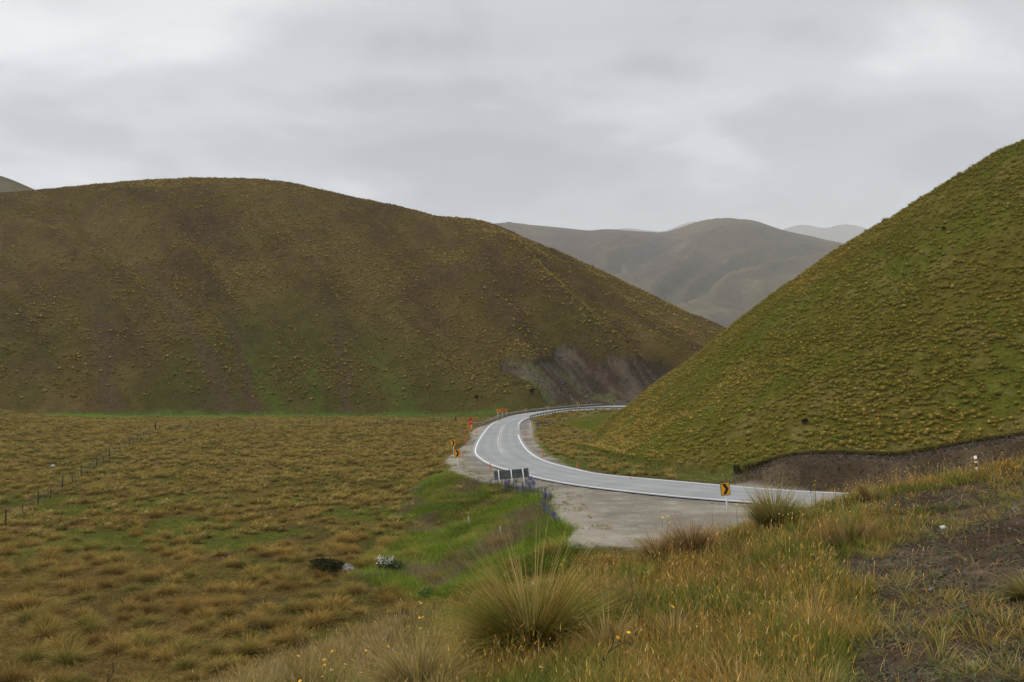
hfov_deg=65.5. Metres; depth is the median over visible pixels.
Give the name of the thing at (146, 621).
tussock
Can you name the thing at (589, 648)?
bank grass
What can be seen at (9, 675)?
tussock
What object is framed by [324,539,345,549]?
tussock
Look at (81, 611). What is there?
tussock
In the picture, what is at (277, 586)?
tussock
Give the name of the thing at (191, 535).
tussock
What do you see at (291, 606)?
tussock
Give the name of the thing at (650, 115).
sky
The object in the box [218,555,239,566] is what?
tussock
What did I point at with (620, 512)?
gravel shoulder
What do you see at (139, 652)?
tussock
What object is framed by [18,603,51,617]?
tussock
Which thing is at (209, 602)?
tussock
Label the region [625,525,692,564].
tussock
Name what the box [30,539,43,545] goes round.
tussock
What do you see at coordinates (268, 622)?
tussock
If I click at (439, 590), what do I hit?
tussock
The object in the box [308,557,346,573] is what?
shrub
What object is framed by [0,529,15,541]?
tussock
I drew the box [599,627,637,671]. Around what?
dead shrub
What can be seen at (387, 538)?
tussock
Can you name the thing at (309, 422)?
wire fence
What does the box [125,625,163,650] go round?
tussock
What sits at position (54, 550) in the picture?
tussock
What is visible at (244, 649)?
tussock
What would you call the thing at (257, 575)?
tussock
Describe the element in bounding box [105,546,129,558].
tussock
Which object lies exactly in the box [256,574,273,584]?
tussock
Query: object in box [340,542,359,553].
tussock
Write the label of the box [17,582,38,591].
tussock
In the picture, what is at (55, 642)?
tussock
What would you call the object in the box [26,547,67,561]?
tussock
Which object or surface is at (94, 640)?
tussock
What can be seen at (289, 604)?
tussock
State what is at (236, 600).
tussock
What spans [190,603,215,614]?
tussock
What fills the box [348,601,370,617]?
tussock
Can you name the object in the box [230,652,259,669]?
tussock
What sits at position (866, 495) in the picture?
tussock
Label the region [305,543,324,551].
tussock
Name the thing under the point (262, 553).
tussock
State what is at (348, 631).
tussock
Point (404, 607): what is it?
tussock
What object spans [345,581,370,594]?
tussock
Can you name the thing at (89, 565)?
paddock grass
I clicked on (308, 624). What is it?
tussock
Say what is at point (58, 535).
tussock
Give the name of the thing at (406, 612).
tussock
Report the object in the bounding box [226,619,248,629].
tussock
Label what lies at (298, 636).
tussock
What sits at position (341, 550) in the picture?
tussock
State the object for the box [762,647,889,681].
tussock
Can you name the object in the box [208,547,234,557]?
tussock
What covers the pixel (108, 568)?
tussock
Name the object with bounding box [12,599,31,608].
tussock
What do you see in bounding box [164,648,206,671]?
tussock
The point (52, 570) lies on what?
tussock
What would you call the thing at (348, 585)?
tussock
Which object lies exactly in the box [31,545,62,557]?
tussock
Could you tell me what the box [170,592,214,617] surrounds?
tussock
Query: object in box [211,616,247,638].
tussock
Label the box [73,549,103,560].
tussock
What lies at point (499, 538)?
tussock
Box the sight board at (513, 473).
[494,468,528,481]
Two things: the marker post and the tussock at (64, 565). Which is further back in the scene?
the tussock at (64, 565)
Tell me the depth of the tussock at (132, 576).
43.29 m
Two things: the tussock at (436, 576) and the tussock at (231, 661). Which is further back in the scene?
the tussock at (436, 576)
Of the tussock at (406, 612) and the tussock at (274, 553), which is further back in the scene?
the tussock at (274, 553)
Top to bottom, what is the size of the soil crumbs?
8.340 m
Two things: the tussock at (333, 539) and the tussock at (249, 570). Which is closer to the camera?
the tussock at (249, 570)
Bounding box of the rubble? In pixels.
[501,347,1023,492]
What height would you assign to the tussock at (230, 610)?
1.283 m
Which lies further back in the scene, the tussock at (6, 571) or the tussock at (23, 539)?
the tussock at (23, 539)
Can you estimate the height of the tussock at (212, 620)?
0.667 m
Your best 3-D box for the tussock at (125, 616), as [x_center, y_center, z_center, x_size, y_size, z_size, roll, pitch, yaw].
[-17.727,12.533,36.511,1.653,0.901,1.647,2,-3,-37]
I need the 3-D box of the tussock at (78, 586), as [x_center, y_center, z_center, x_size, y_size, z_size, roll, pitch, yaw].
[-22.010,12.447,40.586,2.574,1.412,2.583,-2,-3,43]
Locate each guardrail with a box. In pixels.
[473,404,602,427]
[529,407,622,419]
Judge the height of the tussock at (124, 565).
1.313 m
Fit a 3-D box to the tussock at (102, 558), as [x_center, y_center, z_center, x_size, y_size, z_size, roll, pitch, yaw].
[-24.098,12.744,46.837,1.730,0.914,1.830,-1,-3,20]
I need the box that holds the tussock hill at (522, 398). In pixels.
[0,177,726,418]
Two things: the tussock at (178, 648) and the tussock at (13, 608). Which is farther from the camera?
the tussock at (13, 608)
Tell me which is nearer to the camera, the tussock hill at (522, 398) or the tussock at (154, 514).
the tussock at (154, 514)
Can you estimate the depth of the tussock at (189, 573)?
43.60 m
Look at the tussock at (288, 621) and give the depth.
35.47 m
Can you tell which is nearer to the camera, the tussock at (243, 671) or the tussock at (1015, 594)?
the tussock at (1015, 594)
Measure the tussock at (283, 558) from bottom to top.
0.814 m
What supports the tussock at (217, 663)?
on the ground at (980, 542)
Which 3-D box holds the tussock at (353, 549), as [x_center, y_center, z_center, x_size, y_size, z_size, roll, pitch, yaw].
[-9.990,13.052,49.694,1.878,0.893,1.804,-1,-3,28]
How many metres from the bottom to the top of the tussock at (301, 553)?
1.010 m
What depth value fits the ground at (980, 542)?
38.15 m
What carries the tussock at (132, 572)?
on the ground at (980, 542)
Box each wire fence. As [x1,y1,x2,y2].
[5,422,155,525]
[160,415,456,428]
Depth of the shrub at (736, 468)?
65.89 m
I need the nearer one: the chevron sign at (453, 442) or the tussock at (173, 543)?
the tussock at (173, 543)
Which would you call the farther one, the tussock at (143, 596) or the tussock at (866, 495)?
the tussock at (143, 596)
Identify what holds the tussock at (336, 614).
on the ground at (980, 542)
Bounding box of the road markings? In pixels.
[475,405,832,506]
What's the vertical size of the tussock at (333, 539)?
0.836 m
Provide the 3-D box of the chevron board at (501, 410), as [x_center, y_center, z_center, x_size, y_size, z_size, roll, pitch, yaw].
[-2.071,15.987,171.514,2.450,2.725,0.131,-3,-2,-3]
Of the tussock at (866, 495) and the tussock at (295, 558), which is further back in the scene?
the tussock at (295, 558)
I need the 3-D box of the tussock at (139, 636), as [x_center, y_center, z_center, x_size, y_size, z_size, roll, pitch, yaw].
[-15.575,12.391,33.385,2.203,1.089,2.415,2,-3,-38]
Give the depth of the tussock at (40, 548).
50.06 m
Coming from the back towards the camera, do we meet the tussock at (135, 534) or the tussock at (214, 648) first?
the tussock at (135, 534)
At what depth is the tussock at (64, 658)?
30.67 m
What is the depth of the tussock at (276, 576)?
43.27 m
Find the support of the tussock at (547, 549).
on the ground at (980, 542)
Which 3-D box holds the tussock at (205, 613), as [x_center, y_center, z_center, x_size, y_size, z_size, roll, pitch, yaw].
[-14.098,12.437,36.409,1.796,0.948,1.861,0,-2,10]
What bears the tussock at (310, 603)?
on the ground at (980, 542)
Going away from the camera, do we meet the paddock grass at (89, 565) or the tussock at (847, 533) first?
the tussock at (847, 533)
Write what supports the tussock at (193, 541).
on the ground at (980, 542)
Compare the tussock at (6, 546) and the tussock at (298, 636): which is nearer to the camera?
the tussock at (298, 636)
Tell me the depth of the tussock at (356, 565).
46.26 m
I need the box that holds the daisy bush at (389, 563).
[377,556,407,570]
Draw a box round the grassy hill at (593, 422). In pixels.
[546,141,1023,476]
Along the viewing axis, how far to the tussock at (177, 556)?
48.07 m
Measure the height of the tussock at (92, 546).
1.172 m
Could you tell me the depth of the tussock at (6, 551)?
49.04 m
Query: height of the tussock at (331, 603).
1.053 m
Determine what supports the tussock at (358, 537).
on the ground at (980, 542)
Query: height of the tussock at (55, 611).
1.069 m
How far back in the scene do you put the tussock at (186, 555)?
48.46 m
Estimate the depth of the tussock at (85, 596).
39.27 m
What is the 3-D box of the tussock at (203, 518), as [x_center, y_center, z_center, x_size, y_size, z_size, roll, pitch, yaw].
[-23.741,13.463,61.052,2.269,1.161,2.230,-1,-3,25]
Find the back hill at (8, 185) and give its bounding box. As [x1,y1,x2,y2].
[0,176,34,191]
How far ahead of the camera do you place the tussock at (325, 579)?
42.72 m
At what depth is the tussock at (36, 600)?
38.16 m
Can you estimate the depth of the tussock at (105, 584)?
41.67 m
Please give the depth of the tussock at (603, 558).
36.89 m
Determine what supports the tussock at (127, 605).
on the ground at (980, 542)
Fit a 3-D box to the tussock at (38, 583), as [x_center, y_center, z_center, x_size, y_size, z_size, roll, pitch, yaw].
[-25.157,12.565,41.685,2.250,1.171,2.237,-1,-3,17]
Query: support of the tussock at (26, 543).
on the ground at (980, 542)
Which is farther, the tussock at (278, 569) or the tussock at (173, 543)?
the tussock at (173, 543)
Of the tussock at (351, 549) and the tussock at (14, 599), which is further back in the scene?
the tussock at (351, 549)
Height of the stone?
0.379 m
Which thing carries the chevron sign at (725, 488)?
on the gravel shoulder
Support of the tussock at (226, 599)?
on the ground at (980, 542)
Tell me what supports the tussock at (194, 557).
on the ground at (980, 542)
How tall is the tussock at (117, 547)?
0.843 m
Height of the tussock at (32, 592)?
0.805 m
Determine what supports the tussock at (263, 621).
on the ground at (980, 542)
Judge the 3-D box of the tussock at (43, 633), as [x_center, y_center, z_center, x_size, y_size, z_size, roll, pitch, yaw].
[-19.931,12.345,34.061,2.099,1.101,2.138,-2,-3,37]
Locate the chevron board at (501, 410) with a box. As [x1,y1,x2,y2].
[496,409,507,416]
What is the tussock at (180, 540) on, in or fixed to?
on the ground at (980, 542)
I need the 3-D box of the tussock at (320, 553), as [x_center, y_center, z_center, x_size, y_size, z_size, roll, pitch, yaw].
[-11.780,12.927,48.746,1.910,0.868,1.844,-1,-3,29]
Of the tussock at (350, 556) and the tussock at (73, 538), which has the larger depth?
the tussock at (73, 538)
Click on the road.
(516, 454)
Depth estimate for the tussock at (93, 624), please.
34.70 m
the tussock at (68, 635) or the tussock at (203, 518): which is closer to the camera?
the tussock at (68, 635)
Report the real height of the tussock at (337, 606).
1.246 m
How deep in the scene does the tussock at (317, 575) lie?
43.49 m
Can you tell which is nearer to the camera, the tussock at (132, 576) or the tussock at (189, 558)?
the tussock at (132, 576)
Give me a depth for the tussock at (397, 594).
39.70 m
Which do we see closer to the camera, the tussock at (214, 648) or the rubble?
the tussock at (214, 648)
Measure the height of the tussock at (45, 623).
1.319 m
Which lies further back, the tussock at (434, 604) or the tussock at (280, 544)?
the tussock at (280, 544)
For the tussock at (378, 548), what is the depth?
49.66 m
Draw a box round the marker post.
[974,456,977,469]
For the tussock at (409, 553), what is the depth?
48.55 m
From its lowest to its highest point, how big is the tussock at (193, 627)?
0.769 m
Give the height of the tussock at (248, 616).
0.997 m
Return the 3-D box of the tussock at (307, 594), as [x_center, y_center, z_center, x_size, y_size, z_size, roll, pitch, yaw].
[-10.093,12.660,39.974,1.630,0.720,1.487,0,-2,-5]
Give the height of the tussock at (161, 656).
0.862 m
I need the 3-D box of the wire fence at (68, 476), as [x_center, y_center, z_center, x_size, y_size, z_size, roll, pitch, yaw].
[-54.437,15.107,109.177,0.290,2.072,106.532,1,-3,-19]
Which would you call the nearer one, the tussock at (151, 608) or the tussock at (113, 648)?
the tussock at (113, 648)
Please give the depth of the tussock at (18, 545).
51.29 m
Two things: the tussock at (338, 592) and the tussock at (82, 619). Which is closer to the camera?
the tussock at (82, 619)
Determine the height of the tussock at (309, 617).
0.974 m
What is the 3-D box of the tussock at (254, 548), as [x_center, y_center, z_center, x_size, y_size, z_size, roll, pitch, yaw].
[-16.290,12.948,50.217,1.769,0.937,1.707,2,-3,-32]
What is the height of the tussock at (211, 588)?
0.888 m
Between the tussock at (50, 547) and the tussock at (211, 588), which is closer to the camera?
the tussock at (211, 588)
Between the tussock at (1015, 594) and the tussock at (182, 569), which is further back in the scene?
the tussock at (182, 569)
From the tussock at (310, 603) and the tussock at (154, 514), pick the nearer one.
the tussock at (310, 603)
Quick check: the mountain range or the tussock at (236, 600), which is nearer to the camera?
the tussock at (236, 600)
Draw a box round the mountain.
[494,218,843,327]
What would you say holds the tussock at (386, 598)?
on the ground at (980, 542)
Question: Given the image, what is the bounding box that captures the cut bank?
[734,435,1023,492]
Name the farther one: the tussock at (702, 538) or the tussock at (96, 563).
the tussock at (96, 563)
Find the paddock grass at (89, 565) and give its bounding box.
[0,410,751,681]
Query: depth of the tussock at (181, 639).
32.79 m
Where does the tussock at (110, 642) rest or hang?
on the ground at (980, 542)
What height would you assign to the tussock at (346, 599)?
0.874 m
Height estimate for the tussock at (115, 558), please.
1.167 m
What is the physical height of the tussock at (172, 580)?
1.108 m
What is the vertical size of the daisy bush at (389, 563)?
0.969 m
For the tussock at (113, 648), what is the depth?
31.91 m
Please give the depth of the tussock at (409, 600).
38.28 m
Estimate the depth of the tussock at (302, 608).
37.69 m
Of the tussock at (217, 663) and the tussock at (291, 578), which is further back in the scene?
the tussock at (291, 578)
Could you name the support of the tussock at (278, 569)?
on the ground at (980, 542)
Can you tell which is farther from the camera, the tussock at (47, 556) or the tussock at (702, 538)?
the tussock at (47, 556)
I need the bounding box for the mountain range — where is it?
[615,221,868,242]
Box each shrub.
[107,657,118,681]
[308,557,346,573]
[418,587,435,596]
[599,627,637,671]
[732,464,739,473]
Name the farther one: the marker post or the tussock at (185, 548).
the tussock at (185, 548)
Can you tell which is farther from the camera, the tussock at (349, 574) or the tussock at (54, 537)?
the tussock at (54, 537)
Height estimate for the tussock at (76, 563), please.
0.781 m
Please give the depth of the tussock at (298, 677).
8.00 m
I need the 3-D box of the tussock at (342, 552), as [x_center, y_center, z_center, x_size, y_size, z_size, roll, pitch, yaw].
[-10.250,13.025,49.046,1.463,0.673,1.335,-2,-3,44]
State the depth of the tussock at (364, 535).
54.33 m
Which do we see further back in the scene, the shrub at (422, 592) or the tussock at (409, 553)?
the tussock at (409, 553)
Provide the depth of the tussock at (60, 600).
37.97 m
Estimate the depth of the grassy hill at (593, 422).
79.50 m
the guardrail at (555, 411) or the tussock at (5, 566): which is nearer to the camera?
the tussock at (5, 566)
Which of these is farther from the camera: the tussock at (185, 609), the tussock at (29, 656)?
the tussock at (185, 609)
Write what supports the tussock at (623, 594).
on the ground at (980, 542)
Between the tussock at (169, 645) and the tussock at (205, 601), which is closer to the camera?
the tussock at (169, 645)
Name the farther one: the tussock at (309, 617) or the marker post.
the tussock at (309, 617)
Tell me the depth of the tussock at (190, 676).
29.00 m
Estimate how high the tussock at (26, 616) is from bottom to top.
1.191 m
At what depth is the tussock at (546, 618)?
8.24 m
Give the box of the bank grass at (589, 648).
[187,448,1023,681]
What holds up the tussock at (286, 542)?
on the ground at (980, 542)
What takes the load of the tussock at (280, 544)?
on the ground at (980, 542)
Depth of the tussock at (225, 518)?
60.53 m
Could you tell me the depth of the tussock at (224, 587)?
41.11 m
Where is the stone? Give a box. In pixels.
[340,563,358,571]
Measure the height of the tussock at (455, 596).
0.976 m
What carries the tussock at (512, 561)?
on the ground at (980, 542)
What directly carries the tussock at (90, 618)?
on the ground at (980, 542)
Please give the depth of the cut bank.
56.26 m
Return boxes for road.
[472,405,847,507]
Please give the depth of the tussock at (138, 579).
42.80 m
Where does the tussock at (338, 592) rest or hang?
on the ground at (980, 542)
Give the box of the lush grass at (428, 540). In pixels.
[344,450,829,603]
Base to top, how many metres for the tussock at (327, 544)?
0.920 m
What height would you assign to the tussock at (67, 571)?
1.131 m
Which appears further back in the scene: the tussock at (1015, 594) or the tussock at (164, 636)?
the tussock at (164, 636)
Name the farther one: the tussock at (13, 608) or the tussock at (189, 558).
the tussock at (189, 558)
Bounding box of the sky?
[0,0,1023,230]
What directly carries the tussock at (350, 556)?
on the ground at (980, 542)
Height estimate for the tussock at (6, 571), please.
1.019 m
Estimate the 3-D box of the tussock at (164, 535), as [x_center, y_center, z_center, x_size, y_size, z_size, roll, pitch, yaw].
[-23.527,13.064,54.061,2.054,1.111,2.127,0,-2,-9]
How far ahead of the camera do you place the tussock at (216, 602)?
38.39 m
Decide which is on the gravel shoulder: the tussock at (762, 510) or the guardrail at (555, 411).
the guardrail at (555, 411)
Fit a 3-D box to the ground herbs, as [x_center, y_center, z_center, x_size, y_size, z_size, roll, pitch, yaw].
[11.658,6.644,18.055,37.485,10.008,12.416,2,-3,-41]
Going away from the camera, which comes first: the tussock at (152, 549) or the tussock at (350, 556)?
the tussock at (350, 556)
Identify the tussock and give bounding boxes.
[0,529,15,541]
[0,540,13,548]
[0,540,23,555]
[0,558,13,568]
[0,563,16,574]
[0,593,36,608]
[0,657,41,681]
[2,600,27,611]
[2,636,59,665]
[7,537,28,548]
[9,600,51,625]
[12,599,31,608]
[15,533,35,543]
[15,573,49,588]
[16,561,38,573]
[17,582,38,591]
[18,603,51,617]
[20,592,52,608]
[21,586,47,596]
[22,539,35,545]
[23,611,72,635]
[25,607,63,628]
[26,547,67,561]
[27,556,50,566]
[27,617,67,641]
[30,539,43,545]
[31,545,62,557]
[34,545,49,550]
[36,636,95,669]
[38,532,62,540]
[38,632,78,651]
[41,601,70,615]
[42,542,67,555]
[42,557,59,565]
[42,564,71,574]
[44,541,59,550]
[48,531,65,538]
[48,578,71,587]
[48,597,71,607]
[52,625,81,644]
[53,558,74,567]
[53,561,79,576]
[54,539,78,552]
[57,577,98,597]
[67,604,93,618]
[68,534,81,540]
[68,556,84,566]
[68,588,104,600]
[68,608,106,627]
[70,562,88,570]
[71,616,115,634]
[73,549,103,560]
[75,536,106,551]
[76,607,107,626]
[78,623,116,647]
[84,558,104,566]
[91,577,122,589]
[91,629,138,658]
[92,552,113,564]
[93,559,126,574]
[101,635,134,651]
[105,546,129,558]
[105,550,130,561]
[105,557,143,576]
[108,542,126,550]
[108,595,143,612]
[111,610,138,621]
[117,606,165,629]
[120,643,158,659]
[121,621,160,645]
[122,569,145,580]
[122,582,141,591]
[123,521,150,533]
[124,530,143,536]
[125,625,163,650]
[127,587,155,603]
[128,568,147,577]
[129,569,159,582]
[132,599,169,614]
[134,566,157,583]
[136,534,156,542]
[139,508,163,518]
[142,540,169,551]
[148,565,169,576]
[148,643,182,663]
[150,535,163,541]
[150,578,186,595]
[152,628,178,642]
[155,546,171,557]
[156,528,174,538]
[158,638,197,658]
[158,640,183,652]
[162,544,182,555]
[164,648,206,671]
[165,571,189,584]
[165,630,205,649]
[167,537,178,544]
[170,552,187,559]
[170,559,196,572]
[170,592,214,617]
[173,539,197,551]
[174,535,190,543]
[174,547,194,557]
[175,663,204,681]
[177,565,199,577]
[179,531,204,540]
[180,534,203,544]
[180,554,197,563]
[180,615,211,632]
[181,544,208,554]
[182,552,202,561]
[184,596,209,609]
[188,601,219,620]
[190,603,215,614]
[191,511,211,520]
[197,596,219,608]
[197,616,219,627]
[199,653,235,672]
[202,580,220,590]
[202,638,233,659]
[205,598,228,607]
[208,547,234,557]
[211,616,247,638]
[212,581,235,594]
[212,590,242,607]
[212,649,244,670]
[214,511,235,522]
[215,594,250,617]
[217,630,271,658]
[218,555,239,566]
[219,659,252,681]
[221,591,247,605]
[226,553,250,569]
[226,580,252,595]
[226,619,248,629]
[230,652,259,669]
[231,608,265,628]
[231,637,267,657]
[237,563,266,574]
[242,542,264,550]
[243,569,267,580]
[244,610,274,630]
[244,635,357,681]
[249,544,274,557]
[249,610,292,629]
[250,640,274,654]
[251,599,283,614]
[253,598,274,609]
[255,559,278,571]
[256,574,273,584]
[262,629,298,645]
[265,566,290,579]
[269,544,283,556]
[269,609,299,628]
[270,573,298,591]
[271,543,294,555]
[271,621,295,634]
[272,540,287,546]
[272,618,321,648]
[273,561,288,572]
[274,552,295,560]
[276,595,311,613]
[277,539,291,544]
[280,546,294,555]
[280,565,313,584]
[281,599,299,610]
[286,550,307,561]
[289,595,322,614]
[291,549,310,557]
[291,608,326,631]
[293,576,318,587]
[295,609,323,626]
[300,602,346,629]
[301,587,321,597]
[303,594,322,607]
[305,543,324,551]
[307,566,332,578]
[309,593,355,613]
[311,548,330,556]
[317,575,334,582]
[319,538,335,546]
[320,594,350,609]
[320,602,351,620]
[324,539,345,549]
[325,588,349,597]
[326,534,343,542]
[333,594,353,604]
[334,531,356,543]
[334,544,354,555]
[335,564,361,577]
[335,618,494,681]
[336,549,354,555]
[337,620,361,634]
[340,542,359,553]
[341,544,359,554]
[341,551,357,558]
[342,579,365,594]
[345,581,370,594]
[346,530,367,538]
[346,557,370,568]
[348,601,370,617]
[356,530,370,538]
[361,553,380,563]
[369,544,387,553]
[375,536,394,547]
[376,591,394,602]
[377,533,395,541]
[385,597,418,615]
[388,599,419,615]
[390,587,406,599]
[394,590,423,609]
[401,548,416,556]
[406,510,647,676]
[414,591,440,610]
[421,568,443,582]
[426,582,447,597]
[447,589,471,604]
[489,532,510,543]
[503,556,521,568]
[532,538,563,556]
[593,566,662,612]
[595,551,612,564]
[603,553,618,562]
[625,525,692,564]
[647,506,734,557]
[722,473,823,529]
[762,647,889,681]
[801,505,895,549]
[849,477,887,501]
[976,564,1023,602]
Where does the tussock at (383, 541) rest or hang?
on the ground at (980, 542)
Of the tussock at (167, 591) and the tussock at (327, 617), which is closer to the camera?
the tussock at (327, 617)
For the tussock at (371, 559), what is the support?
on the ground at (980, 542)
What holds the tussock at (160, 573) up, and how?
on the ground at (980, 542)
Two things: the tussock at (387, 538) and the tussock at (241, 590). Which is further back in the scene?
the tussock at (387, 538)
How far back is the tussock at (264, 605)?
37.91 m
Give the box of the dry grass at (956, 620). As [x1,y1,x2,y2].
[200,450,1023,681]
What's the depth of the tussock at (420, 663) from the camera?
7.30 m
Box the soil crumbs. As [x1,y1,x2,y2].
[832,472,1023,681]
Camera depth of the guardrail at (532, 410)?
178.91 m
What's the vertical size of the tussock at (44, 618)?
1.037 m
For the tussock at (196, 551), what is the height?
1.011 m
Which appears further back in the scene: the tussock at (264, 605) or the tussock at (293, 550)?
the tussock at (293, 550)
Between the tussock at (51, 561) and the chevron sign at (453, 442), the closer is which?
the tussock at (51, 561)
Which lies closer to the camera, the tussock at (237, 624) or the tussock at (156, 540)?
the tussock at (237, 624)
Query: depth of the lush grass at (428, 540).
48.05 m
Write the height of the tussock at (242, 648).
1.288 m
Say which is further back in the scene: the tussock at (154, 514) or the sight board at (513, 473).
the sight board at (513, 473)
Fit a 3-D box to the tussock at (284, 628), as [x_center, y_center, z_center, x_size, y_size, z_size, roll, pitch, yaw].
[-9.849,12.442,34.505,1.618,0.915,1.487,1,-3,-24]
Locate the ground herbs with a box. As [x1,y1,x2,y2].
[829,466,1023,681]
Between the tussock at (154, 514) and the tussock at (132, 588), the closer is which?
the tussock at (132, 588)
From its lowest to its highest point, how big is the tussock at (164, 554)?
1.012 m
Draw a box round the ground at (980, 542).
[0,410,1023,681]
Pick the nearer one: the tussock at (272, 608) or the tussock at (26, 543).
the tussock at (272, 608)
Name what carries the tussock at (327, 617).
on the ground at (980, 542)
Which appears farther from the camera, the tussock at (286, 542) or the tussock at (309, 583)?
the tussock at (286, 542)
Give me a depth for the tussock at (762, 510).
14.33 m
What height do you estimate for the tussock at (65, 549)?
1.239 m
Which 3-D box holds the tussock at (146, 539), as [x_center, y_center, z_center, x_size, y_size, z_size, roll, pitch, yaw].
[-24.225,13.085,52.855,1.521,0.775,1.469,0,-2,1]
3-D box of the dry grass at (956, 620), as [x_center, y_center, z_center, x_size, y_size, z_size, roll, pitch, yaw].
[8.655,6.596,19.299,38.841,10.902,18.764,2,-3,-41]
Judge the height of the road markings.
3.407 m
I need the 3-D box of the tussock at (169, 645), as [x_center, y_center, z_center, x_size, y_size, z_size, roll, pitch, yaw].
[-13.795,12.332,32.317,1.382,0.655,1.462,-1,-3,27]
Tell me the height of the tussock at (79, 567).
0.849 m
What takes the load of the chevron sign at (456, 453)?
on the gravel shoulder
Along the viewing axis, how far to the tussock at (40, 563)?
45.99 m
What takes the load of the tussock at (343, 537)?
on the ground at (980, 542)
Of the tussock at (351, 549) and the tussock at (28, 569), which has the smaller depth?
the tussock at (28, 569)
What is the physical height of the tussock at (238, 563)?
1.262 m
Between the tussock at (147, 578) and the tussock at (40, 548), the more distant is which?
the tussock at (40, 548)
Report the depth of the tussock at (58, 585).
41.74 m
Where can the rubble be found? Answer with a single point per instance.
(903, 459)
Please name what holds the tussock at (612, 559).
on the ground at (980, 542)
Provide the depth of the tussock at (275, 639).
33.27 m
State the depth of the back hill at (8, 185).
741.55 m
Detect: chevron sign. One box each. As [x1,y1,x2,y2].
[450,439,455,451]
[454,449,459,469]
[720,482,730,510]
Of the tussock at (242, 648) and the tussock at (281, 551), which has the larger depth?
the tussock at (281, 551)
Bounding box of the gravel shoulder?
[446,410,804,548]
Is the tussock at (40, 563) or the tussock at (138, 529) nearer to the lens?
the tussock at (40, 563)
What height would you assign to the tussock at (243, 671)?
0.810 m
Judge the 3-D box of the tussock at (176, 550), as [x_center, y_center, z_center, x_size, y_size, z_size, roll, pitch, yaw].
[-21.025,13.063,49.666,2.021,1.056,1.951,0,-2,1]
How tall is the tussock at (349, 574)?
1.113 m
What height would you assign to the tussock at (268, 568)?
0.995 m

